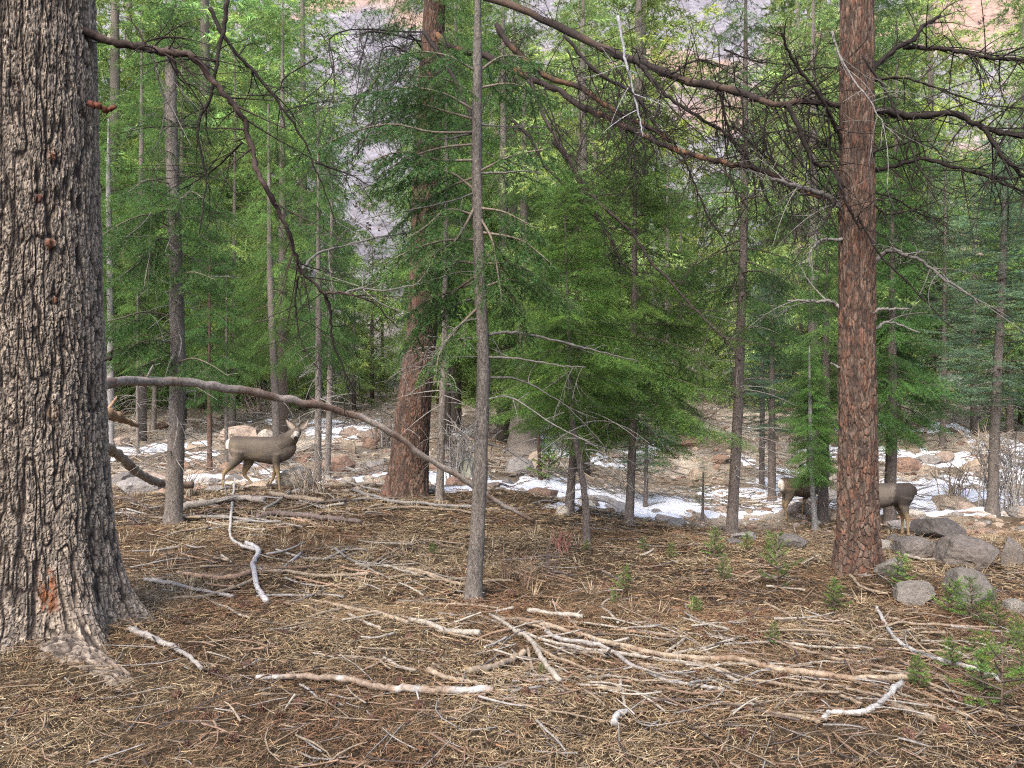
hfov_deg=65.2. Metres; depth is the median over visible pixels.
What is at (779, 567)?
fir seedling
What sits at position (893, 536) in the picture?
boulder
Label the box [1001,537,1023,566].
boulder
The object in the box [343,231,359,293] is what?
conifer
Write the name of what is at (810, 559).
stick
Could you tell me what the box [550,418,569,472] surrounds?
dead sapling
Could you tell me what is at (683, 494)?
rock
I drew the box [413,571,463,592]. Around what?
fallen branch
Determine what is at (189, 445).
boulder
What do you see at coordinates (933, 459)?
rock
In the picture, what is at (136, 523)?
stick
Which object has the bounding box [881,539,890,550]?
boulder
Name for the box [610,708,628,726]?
fallen branch
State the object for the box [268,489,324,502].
fallen log
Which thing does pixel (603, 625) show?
fallen branch
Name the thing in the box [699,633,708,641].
pine cone
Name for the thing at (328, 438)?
fir tree
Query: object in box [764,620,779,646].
fir seedling
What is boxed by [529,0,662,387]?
conifer
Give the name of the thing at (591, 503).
rock
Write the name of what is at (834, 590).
fir seedling
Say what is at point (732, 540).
boulder
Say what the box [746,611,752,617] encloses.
pine cone
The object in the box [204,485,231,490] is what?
rock
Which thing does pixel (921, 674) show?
fir seedling
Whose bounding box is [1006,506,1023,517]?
rock
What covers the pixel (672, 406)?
fir tree
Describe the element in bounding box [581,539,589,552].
fir seedling
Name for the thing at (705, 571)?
stick
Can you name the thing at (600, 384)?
fir tree
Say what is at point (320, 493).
fallen branch
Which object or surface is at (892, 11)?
conifer
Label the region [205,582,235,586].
stick
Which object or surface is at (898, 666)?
fallen branch
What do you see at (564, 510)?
boulder
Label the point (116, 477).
boulder
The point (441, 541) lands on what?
stick
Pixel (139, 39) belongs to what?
conifer
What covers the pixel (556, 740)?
twig litter
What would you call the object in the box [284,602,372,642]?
fallen branch
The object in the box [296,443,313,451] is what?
rock
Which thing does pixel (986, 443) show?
bare bush
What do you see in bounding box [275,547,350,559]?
fallen branch
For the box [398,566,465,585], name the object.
fallen branch
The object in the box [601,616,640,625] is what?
stick
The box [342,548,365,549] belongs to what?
stick
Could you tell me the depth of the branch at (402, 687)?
4.42 m
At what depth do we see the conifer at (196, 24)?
36.89 m
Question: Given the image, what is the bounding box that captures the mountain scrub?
[99,0,1021,311]
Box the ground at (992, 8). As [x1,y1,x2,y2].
[0,0,1023,767]
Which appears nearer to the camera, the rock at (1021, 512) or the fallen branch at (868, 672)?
the fallen branch at (868, 672)
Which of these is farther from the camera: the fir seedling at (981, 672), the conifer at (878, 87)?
the conifer at (878, 87)
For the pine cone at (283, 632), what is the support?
on the ground at (992, 8)
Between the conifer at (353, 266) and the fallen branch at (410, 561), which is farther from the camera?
the conifer at (353, 266)
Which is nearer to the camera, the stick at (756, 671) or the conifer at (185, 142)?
the stick at (756, 671)
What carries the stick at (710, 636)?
on the ground at (992, 8)
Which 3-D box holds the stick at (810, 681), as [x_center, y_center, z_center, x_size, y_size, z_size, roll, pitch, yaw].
[1.685,1.618,4.385,0.358,0.111,0.061,0,0,4]
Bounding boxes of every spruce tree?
[606,341,690,506]
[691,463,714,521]
[719,264,807,501]
[720,274,803,488]
[884,138,1013,448]
[908,136,1023,515]
[957,116,1023,437]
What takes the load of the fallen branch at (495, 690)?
on the ground at (992, 8)
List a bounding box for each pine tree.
[252,0,977,497]
[695,0,1023,575]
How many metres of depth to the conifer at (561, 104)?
56.78 m
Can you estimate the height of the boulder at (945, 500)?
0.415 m
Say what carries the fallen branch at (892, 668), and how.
on the ground at (992, 8)
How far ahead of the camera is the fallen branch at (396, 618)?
5.89 m
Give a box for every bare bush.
[183,466,208,496]
[238,376,298,417]
[280,459,334,494]
[359,409,394,447]
[434,411,493,479]
[490,544,518,578]
[514,546,540,587]
[534,538,560,579]
[541,415,568,449]
[551,526,573,553]
[655,407,717,435]
[847,646,876,670]
[928,453,982,498]
[954,420,1023,461]
[958,433,1023,512]
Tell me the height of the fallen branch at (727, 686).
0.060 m
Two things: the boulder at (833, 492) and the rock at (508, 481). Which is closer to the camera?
the rock at (508, 481)
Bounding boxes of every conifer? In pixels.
[96,0,230,411]
[96,2,162,398]
[96,4,165,323]
[97,0,214,372]
[97,0,335,417]
[98,0,231,440]
[98,0,293,398]
[98,47,123,216]
[99,110,125,377]
[99,114,131,312]
[102,0,268,388]
[116,25,240,423]
[120,0,177,186]
[123,0,249,402]
[158,0,327,400]
[191,0,407,413]
[203,0,371,433]
[211,37,242,199]
[220,38,297,362]
[225,0,293,182]
[228,0,393,390]
[237,4,314,266]
[326,235,366,379]
[333,252,378,410]
[334,0,535,432]
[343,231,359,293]
[349,240,397,398]
[357,242,401,388]
[360,0,497,407]
[376,25,503,451]
[385,5,508,400]
[386,226,401,286]
[393,226,402,264]
[397,0,527,393]
[434,11,569,401]
[437,0,568,442]
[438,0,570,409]
[447,0,518,252]
[485,0,686,475]
[494,0,659,385]
[498,54,572,260]
[519,7,588,230]
[528,92,573,260]
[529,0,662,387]
[534,0,753,395]
[537,60,574,228]
[562,49,576,137]
[586,57,631,248]
[589,0,729,398]
[598,12,630,155]
[600,0,705,326]
[639,182,719,434]
[685,189,757,386]
[687,184,712,292]
[692,196,777,409]
[693,0,885,413]
[699,181,776,400]
[702,197,731,285]
[710,0,918,473]
[714,0,919,410]
[728,43,791,260]
[731,0,830,355]
[748,183,780,300]
[765,14,782,48]
[770,0,923,383]
[780,0,989,369]
[785,38,910,384]
[803,46,931,394]
[815,3,839,132]
[821,0,1004,395]
[822,0,1017,404]
[829,2,985,435]
[874,3,916,219]
[876,101,955,365]
[877,0,959,189]
[877,3,922,178]
[903,94,969,290]
[921,0,1023,430]
[931,139,1023,434]
[953,180,1018,406]
[968,155,997,275]
[970,0,1023,388]
[976,0,1022,209]
[989,218,1023,407]
[1011,93,1020,224]
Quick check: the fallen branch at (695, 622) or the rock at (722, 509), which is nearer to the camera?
the fallen branch at (695, 622)
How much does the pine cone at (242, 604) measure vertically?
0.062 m
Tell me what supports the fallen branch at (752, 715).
on the ground at (992, 8)
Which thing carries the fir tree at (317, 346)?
on the ground at (992, 8)
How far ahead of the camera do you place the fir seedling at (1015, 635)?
4.55 m
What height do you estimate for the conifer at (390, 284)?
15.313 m
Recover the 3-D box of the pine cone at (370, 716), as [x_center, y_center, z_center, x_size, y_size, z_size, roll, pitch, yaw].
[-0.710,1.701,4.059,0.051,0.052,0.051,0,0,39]
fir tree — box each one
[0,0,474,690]
[99,118,159,444]
[102,0,248,525]
[105,234,168,452]
[113,125,199,432]
[159,44,314,427]
[166,195,249,471]
[189,232,265,469]
[219,89,315,462]
[275,88,366,480]
[295,116,364,475]
[308,0,638,601]
[394,41,497,500]
[454,153,676,514]
[463,79,589,460]
[490,165,661,543]
[499,300,567,480]
[512,88,758,524]
[626,142,715,453]
[657,0,837,535]
[765,222,894,523]
[781,346,837,530]
[818,179,973,523]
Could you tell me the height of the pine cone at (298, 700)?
0.058 m
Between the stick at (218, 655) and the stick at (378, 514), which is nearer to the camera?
the stick at (218, 655)
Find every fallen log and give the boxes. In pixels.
[108,443,193,488]
[183,480,265,509]
[255,510,361,523]
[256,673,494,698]
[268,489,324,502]
[465,648,526,674]
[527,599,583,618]
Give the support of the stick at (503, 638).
on the ground at (992, 8)
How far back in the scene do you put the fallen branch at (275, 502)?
10.95 m
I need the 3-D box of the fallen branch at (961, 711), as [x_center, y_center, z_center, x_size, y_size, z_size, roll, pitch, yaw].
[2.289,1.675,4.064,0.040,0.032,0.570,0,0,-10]
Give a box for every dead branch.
[113,480,163,520]
[118,485,163,531]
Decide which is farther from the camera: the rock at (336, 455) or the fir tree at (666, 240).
the fir tree at (666, 240)
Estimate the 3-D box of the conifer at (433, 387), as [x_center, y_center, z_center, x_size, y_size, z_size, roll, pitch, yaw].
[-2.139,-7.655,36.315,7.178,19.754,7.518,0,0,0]
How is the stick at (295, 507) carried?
on the ground at (992, 8)
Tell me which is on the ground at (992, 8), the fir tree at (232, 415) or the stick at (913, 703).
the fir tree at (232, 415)
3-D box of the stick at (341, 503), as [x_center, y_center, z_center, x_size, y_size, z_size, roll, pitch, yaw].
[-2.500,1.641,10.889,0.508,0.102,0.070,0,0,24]
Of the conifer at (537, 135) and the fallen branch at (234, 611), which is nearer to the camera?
the fallen branch at (234, 611)
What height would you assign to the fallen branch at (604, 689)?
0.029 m
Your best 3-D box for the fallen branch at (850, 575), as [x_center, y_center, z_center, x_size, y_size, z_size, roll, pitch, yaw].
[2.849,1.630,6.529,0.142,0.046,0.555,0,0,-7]
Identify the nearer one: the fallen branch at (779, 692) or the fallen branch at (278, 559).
the fallen branch at (779, 692)
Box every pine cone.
[17,706,28,717]
[66,694,79,704]
[172,689,181,698]
[182,740,191,747]
[188,608,195,614]
[200,712,209,721]
[208,666,220,676]
[219,674,229,683]
[225,734,235,744]
[230,733,239,742]
[231,625,239,632]
[240,601,248,607]
[243,660,250,667]
[255,701,269,711]
[274,710,282,718]
[278,628,287,636]
[292,697,303,709]
[323,698,337,709]
[362,694,371,702]
[367,714,376,723]
[395,676,403,684]
[405,632,413,640]
[412,700,424,708]
[432,652,442,660]
[475,694,486,703]
[508,589,514,596]
[519,686,530,698]
[525,719,533,728]
[574,694,587,705]
[681,706,692,715]
[693,669,701,677]
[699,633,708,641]
[699,723,707,732]
[736,727,747,739]
[744,704,752,711]
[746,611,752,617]
[748,634,756,640]
[805,601,812,607]
[810,695,823,704]
[876,620,884,628]
[901,728,915,742]
[937,723,951,735]
[956,696,963,702]
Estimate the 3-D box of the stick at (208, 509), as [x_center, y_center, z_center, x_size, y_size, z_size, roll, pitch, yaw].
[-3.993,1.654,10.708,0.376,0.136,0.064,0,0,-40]
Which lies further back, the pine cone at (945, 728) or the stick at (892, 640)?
the stick at (892, 640)
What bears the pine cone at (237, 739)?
on the ground at (992, 8)
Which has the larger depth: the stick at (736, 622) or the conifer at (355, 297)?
the conifer at (355, 297)
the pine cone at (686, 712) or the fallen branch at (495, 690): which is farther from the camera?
the fallen branch at (495, 690)
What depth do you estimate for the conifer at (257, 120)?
46.26 m
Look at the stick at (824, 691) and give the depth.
4.24 m
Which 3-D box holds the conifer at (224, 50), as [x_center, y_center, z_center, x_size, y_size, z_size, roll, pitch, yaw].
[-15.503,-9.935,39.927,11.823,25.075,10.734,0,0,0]
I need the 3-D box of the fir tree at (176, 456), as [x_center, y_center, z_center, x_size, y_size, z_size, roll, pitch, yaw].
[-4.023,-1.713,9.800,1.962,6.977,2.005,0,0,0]
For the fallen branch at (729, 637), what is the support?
on the ground at (992, 8)
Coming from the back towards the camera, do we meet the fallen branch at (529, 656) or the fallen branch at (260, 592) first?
the fallen branch at (260, 592)
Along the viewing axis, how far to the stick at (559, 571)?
7.09 m
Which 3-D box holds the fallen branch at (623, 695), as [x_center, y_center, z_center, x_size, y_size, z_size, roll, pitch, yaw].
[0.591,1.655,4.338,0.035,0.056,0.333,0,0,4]
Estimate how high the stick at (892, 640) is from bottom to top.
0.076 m
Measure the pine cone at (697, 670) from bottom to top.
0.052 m
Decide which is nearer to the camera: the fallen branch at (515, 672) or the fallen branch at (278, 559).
the fallen branch at (515, 672)
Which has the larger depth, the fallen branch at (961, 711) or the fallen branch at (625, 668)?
the fallen branch at (625, 668)
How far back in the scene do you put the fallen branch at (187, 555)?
7.71 m
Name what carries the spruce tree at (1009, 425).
on the ground at (992, 8)
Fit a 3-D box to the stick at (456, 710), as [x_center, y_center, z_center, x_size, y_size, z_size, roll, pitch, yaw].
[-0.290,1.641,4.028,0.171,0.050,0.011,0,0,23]
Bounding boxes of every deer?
[222,419,308,490]
[778,472,831,520]
[827,472,916,534]
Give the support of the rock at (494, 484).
on the ground at (992, 8)
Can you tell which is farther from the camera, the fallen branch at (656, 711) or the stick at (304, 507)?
the stick at (304, 507)
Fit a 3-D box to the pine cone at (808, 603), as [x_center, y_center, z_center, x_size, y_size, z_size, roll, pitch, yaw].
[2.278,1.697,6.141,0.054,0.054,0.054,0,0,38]
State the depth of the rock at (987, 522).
14.37 m
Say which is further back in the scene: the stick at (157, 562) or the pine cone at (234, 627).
the stick at (157, 562)
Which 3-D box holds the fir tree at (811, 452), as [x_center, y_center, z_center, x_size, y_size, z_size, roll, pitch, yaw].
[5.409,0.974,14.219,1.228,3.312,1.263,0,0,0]
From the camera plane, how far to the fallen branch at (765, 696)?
4.21 m
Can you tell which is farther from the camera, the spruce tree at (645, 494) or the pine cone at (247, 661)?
the spruce tree at (645, 494)
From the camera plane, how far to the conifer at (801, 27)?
33.80 m
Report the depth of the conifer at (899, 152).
25.29 m
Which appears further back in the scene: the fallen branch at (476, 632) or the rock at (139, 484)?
the rock at (139, 484)
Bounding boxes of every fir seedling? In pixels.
[428,542,437,553]
[523,438,562,479]
[538,664,544,673]
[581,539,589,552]
[610,586,619,604]
[612,564,632,593]
[639,537,648,550]
[665,542,678,560]
[686,596,703,613]
[701,526,723,559]
[716,553,731,581]
[737,531,754,550]
[758,532,805,590]
[763,530,790,561]
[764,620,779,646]
[822,577,851,610]
[882,552,916,585]
[905,651,931,689]
[929,575,967,615]
[933,636,965,669]
[944,624,1023,711]
[948,575,988,624]
[966,645,1000,692]
[979,586,1011,629]
[984,618,1023,682]
[1001,612,1023,649]
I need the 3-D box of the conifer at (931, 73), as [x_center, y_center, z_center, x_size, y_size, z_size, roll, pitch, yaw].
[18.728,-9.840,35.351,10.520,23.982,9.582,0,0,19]
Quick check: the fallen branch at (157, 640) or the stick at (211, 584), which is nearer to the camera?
the fallen branch at (157, 640)
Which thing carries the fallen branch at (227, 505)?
on the ground at (992, 8)
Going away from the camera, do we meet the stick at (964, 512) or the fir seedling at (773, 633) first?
the fir seedling at (773, 633)
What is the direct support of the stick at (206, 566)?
on the ground at (992, 8)
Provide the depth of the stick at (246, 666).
4.72 m
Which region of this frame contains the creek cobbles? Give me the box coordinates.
[110,402,1023,535]
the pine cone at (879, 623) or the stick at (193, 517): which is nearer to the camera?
the pine cone at (879, 623)
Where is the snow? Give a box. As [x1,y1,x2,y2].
[111,418,1023,522]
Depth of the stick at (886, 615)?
5.60 m
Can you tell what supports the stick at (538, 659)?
on the ground at (992, 8)
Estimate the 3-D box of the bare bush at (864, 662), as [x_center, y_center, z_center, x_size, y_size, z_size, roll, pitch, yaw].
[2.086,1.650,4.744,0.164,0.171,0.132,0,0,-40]
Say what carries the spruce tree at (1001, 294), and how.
on the ground at (992, 8)
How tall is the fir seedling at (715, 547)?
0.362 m
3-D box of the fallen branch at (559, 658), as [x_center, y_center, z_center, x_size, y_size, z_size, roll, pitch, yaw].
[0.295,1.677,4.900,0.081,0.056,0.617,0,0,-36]
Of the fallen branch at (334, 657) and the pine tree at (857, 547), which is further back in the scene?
the pine tree at (857, 547)
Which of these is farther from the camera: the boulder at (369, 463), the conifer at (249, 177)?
the conifer at (249, 177)
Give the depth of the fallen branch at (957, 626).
5.49 m
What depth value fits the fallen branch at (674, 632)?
5.58 m
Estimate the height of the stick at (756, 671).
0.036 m
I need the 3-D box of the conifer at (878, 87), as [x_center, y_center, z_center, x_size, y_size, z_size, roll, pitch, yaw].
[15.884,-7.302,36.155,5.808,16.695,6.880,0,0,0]
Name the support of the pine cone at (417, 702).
on the ground at (992, 8)
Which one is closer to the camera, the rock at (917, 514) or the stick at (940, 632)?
the stick at (940, 632)
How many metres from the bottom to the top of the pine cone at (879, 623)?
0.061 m
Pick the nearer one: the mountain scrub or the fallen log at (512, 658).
the fallen log at (512, 658)
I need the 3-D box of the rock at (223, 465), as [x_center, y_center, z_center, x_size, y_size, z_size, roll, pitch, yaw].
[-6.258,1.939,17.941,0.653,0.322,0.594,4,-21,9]
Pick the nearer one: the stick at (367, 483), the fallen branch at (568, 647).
the fallen branch at (568, 647)
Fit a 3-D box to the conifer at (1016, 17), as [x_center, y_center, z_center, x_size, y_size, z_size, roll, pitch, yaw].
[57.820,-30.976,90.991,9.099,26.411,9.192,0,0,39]
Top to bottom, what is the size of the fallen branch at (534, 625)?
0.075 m
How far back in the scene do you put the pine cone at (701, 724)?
3.85 m
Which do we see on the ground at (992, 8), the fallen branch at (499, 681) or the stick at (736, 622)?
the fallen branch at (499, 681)
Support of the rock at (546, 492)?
on the ground at (992, 8)
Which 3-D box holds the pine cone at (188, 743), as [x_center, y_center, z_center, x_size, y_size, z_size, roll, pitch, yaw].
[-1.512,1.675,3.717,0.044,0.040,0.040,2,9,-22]
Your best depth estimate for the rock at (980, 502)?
16.77 m
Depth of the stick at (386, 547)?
8.04 m
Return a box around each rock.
[116,477,164,493]
[131,441,150,446]
[149,473,165,477]
[183,470,208,475]
[184,460,192,470]
[199,477,220,482]
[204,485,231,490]
[216,462,242,473]
[226,474,242,480]
[242,480,272,490]
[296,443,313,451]
[322,475,335,480]
[331,453,348,456]
[339,426,360,436]
[339,480,349,484]
[341,476,355,482]
[357,430,373,439]
[371,429,390,440]
[371,465,386,472]
[429,464,436,470]
[445,476,471,485]
[472,451,495,464]
[487,482,500,488]
[501,479,513,483]
[528,487,558,496]
[577,499,596,506]
[580,495,616,502]
[588,496,599,505]
[602,508,614,512]
[605,501,624,512]
[609,453,620,458]
[651,508,661,512]
[654,514,685,521]
[672,491,692,497]
[697,476,719,484]
[711,454,729,463]
[713,506,726,513]
[742,500,762,506]
[755,432,778,442]
[760,507,771,510]
[777,502,809,515]
[887,520,909,529]
[898,509,926,518]
[916,455,942,464]
[935,451,954,462]
[955,431,965,437]
[955,501,976,509]
[972,499,985,506]
[973,470,987,476]
[975,528,990,534]
[983,520,991,525]
[984,514,996,518]
[985,531,997,534]
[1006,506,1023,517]
[1016,506,1023,516]
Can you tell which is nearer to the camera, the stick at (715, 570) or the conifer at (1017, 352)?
the stick at (715, 570)
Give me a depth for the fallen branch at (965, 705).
4.23 m
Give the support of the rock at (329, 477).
on the ground at (992, 8)
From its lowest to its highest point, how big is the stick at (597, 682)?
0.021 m
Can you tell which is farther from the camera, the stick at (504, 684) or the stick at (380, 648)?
the stick at (380, 648)
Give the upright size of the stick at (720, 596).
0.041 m
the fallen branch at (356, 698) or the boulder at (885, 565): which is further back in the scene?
the boulder at (885, 565)
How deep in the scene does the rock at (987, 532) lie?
13.11 m
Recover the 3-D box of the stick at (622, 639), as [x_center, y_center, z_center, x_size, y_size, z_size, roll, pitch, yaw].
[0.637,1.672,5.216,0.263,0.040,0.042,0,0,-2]
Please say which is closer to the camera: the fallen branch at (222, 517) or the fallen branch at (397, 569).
the fallen branch at (397, 569)
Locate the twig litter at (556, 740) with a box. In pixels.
[0,480,1023,767]
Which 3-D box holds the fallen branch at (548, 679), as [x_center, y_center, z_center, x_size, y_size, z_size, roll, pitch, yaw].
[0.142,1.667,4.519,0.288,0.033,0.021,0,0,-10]
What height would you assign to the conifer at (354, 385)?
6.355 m
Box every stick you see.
[115,509,137,514]
[115,521,162,525]
[126,508,145,514]
[130,558,190,567]
[132,545,180,551]
[134,497,164,502]
[142,552,209,569]
[150,510,202,518]
[163,525,210,536]
[185,544,206,547]
[199,502,226,513]
[200,552,229,560]
[200,564,249,567]
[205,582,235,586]
[206,651,235,660]
[216,498,234,503]
[223,701,241,721]
[233,525,265,530]
[234,510,281,522]
[242,646,264,650]
[243,658,262,668]
[244,525,294,532]
[257,619,284,626]
[262,563,324,569]
[266,503,308,509]
[266,541,304,555]
[273,486,333,488]
[276,523,302,528]
[283,694,296,710]
[284,577,323,588]
[286,498,345,503]
[287,502,318,511]
[300,521,339,525]
[307,582,360,586]
[307,616,333,619]
[318,502,344,506]
[333,481,383,486]
[339,565,379,574]
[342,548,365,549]
[342,613,382,620]
[346,685,365,703]
[351,497,411,500]
[352,497,395,500]
[355,558,389,565]
[357,540,412,544]
[359,646,390,649]
[361,514,394,514]
[361,631,395,638]
[362,503,382,510]
[372,560,416,565]
[378,553,403,559]
[379,658,390,669]
[382,544,407,552]
[399,582,426,595]
[419,539,467,544]
[420,576,465,583]
[432,662,447,671]
[434,540,459,547]
[434,573,464,579]
[439,708,469,711]
[447,612,480,625]
[452,705,483,723]
[455,498,471,502]
[472,628,510,642]
[478,695,525,706]
[481,606,513,611]
[484,635,507,646]
[487,682,522,686]
[493,648,532,660]
[499,685,541,696]
[505,620,543,631]
[513,570,545,582]
[514,670,560,676]
[521,656,563,665]
[525,672,575,681]
[532,500,556,503]
[540,625,581,637]
[543,642,585,661]
[550,570,572,576]
[562,542,584,545]
[584,676,632,683]
[584,689,605,706]
[589,681,631,686]
[592,636,629,643]
[601,570,620,580]
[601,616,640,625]
[608,690,661,694]
[616,698,634,714]
[621,696,649,716]
[623,625,657,627]
[633,690,665,711]
[635,561,668,568]
[639,548,653,556]
[642,701,673,709]
[643,668,680,678]
[657,684,707,694]
[661,671,696,674]
[682,615,729,629]
[685,663,739,666]
[687,632,735,641]
[690,679,721,683]
[691,622,728,626]
[695,595,726,598]
[695,645,719,653]
[702,567,721,573]
[714,569,754,577]
[728,621,747,623]
[731,697,758,715]
[732,668,770,682]
[748,574,762,582]
[753,629,829,632]
[774,604,832,619]
[785,671,851,687]
[793,690,840,699]
[801,554,819,563]
[807,617,849,621]
[822,640,873,649]
[848,655,887,669]
[856,691,928,706]
[865,606,894,636]
[871,669,903,673]
[877,637,913,643]
[878,621,903,627]
[907,631,928,652]
[918,631,945,634]
[946,511,978,514]
[954,705,982,714]
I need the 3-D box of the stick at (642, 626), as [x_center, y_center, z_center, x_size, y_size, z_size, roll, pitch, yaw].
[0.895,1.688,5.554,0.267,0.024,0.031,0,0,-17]
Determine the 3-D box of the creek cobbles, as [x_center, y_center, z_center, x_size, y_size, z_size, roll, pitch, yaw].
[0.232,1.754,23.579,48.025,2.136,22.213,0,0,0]
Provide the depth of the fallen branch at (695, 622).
5.89 m
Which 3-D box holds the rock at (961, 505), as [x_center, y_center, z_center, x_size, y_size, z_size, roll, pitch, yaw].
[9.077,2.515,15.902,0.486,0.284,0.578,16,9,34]
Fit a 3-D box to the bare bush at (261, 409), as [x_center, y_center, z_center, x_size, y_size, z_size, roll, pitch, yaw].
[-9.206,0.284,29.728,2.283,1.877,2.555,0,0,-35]
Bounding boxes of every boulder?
[112,471,135,484]
[113,436,130,446]
[149,421,168,429]
[186,443,205,451]
[218,425,259,442]
[256,429,271,436]
[276,466,312,489]
[295,453,313,462]
[322,455,355,471]
[339,439,354,453]
[362,438,377,449]
[365,460,383,469]
[454,454,473,477]
[505,457,533,474]
[528,451,543,470]
[556,505,569,516]
[667,518,684,527]
[673,435,700,446]
[688,469,712,481]
[726,538,743,545]
[730,532,755,540]
[775,533,807,549]
[828,489,836,500]
[873,558,904,580]
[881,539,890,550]
[886,533,898,540]
[891,536,934,558]
[892,580,935,607]
[897,457,921,475]
[909,518,966,539]
[916,464,937,478]
[931,494,971,509]
[932,534,1000,570]
[943,567,995,606]
[959,457,1001,472]
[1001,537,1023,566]
[1002,598,1023,614]
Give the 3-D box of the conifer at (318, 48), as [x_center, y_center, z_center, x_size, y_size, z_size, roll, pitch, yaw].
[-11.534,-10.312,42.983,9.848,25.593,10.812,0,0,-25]
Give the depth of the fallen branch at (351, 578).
6.80 m
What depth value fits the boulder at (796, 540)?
8.34 m
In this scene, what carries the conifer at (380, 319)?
on the ground at (992, 8)
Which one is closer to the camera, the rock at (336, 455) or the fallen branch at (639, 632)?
the fallen branch at (639, 632)
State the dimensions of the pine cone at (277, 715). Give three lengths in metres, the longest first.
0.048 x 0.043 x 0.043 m
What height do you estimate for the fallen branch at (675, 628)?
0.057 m
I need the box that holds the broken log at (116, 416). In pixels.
[108,396,138,427]
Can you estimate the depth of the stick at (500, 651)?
4.93 m
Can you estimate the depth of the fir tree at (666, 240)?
22.90 m
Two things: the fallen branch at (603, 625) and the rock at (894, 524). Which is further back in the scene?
the rock at (894, 524)
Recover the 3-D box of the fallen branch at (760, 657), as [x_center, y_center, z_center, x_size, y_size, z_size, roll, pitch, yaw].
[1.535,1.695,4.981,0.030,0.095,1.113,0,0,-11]
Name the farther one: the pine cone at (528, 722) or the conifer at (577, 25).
the conifer at (577, 25)
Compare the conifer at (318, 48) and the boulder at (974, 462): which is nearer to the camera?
the boulder at (974, 462)
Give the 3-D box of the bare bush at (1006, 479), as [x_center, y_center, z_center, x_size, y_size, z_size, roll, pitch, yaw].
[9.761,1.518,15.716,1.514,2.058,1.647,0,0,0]
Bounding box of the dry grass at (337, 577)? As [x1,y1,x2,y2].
[117,478,1023,615]
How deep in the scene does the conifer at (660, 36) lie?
54.61 m
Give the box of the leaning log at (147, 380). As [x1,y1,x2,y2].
[106,365,535,523]
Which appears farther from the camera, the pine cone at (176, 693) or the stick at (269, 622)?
the stick at (269, 622)
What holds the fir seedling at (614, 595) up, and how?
on the ground at (992, 8)
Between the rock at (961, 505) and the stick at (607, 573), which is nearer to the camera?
the stick at (607, 573)
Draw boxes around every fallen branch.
[127,626,214,670]
[143,577,234,598]
[162,552,216,562]
[168,577,252,600]
[176,569,251,579]
[183,514,253,519]
[184,495,243,508]
[206,518,263,525]
[210,601,250,618]
[224,502,254,517]
[228,478,255,551]
[244,540,302,602]
[253,516,300,521]
[256,594,343,597]
[261,553,303,562]
[263,490,290,510]
[263,568,371,577]
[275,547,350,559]
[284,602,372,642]
[291,517,319,527]
[294,576,351,594]
[296,517,334,527]
[299,683,343,705]
[310,550,364,560]
[310,599,409,624]
[311,601,342,616]
[312,652,361,659]
[315,490,358,495]
[327,692,390,699]
[333,547,387,577]
[346,612,381,629]
[349,576,394,581]
[350,483,380,490]
[350,485,471,507]
[357,548,399,572]
[364,506,470,513]
[382,563,417,573]
[382,656,416,671]
[387,573,443,581]
[396,601,501,608]
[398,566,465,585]
[400,560,441,568]
[405,576,462,595]
[408,617,480,635]
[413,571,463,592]
[417,684,496,706]
[426,614,468,620]
[426,667,481,684]
[427,598,461,603]
[435,629,511,646]
[436,620,507,624]
[438,612,513,626]
[460,669,525,678]
[460,683,535,696]
[479,655,566,679]
[483,579,513,582]
[488,607,562,682]
[488,673,519,702]
[496,615,559,633]
[511,617,922,681]
[511,649,562,690]
[512,677,561,681]
[516,628,738,682]
[516,702,626,725]
[526,646,533,670]
[531,624,594,633]
[538,645,596,675]
[544,629,725,689]
[544,662,598,678]
[551,600,588,640]
[551,650,593,657]
[557,650,605,654]
[559,646,606,655]
[569,621,684,636]
[576,683,677,705]
[593,658,641,663]
[597,685,625,692]
[601,593,618,623]
[605,674,651,684]
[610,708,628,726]
[611,703,703,711]
[617,628,688,637]
[618,678,625,706]
[621,647,664,655]
[622,665,708,683]
[627,679,666,691]
[632,621,718,662]
[633,621,717,662]
[633,634,677,639]
[633,658,671,678]
[636,687,725,695]
[637,660,677,670]
[647,698,799,721]
[651,682,704,697]
[663,637,737,657]
[665,637,685,651]
[684,603,726,638]
[690,662,748,670]
[691,659,868,705]
[699,672,742,694]
[705,652,791,677]
[706,633,758,637]
[711,698,803,705]
[718,713,809,722]
[719,636,807,679]
[724,641,767,645]
[731,693,804,711]
[731,694,810,697]
[763,601,791,616]
[766,585,805,590]
[766,710,820,722]
[767,662,821,670]
[768,635,865,649]
[774,660,859,673]
[775,688,835,719]
[787,644,983,699]
[792,676,897,696]
[821,679,903,720]
[841,620,873,637]
[843,686,913,701]
[847,619,922,644]
[848,573,887,594]
[851,668,933,698]
[868,681,916,699]
[872,627,927,640]
[875,605,1000,682]
[878,653,972,672]
[887,616,1001,628]
[888,647,947,652]
[889,700,937,722]
[899,663,986,702]
[904,553,934,560]
[904,634,973,680]
[904,701,965,716]
[912,612,951,618]
[921,640,1019,651]
[921,690,1004,740]
[922,698,1021,719]
[927,686,1023,723]
[935,643,969,658]
[950,625,1020,632]
[983,709,1023,721]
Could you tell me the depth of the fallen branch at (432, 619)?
5.68 m
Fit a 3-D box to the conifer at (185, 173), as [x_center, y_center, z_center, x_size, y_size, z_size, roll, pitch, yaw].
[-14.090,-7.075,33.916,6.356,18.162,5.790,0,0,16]
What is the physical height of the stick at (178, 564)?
0.170 m

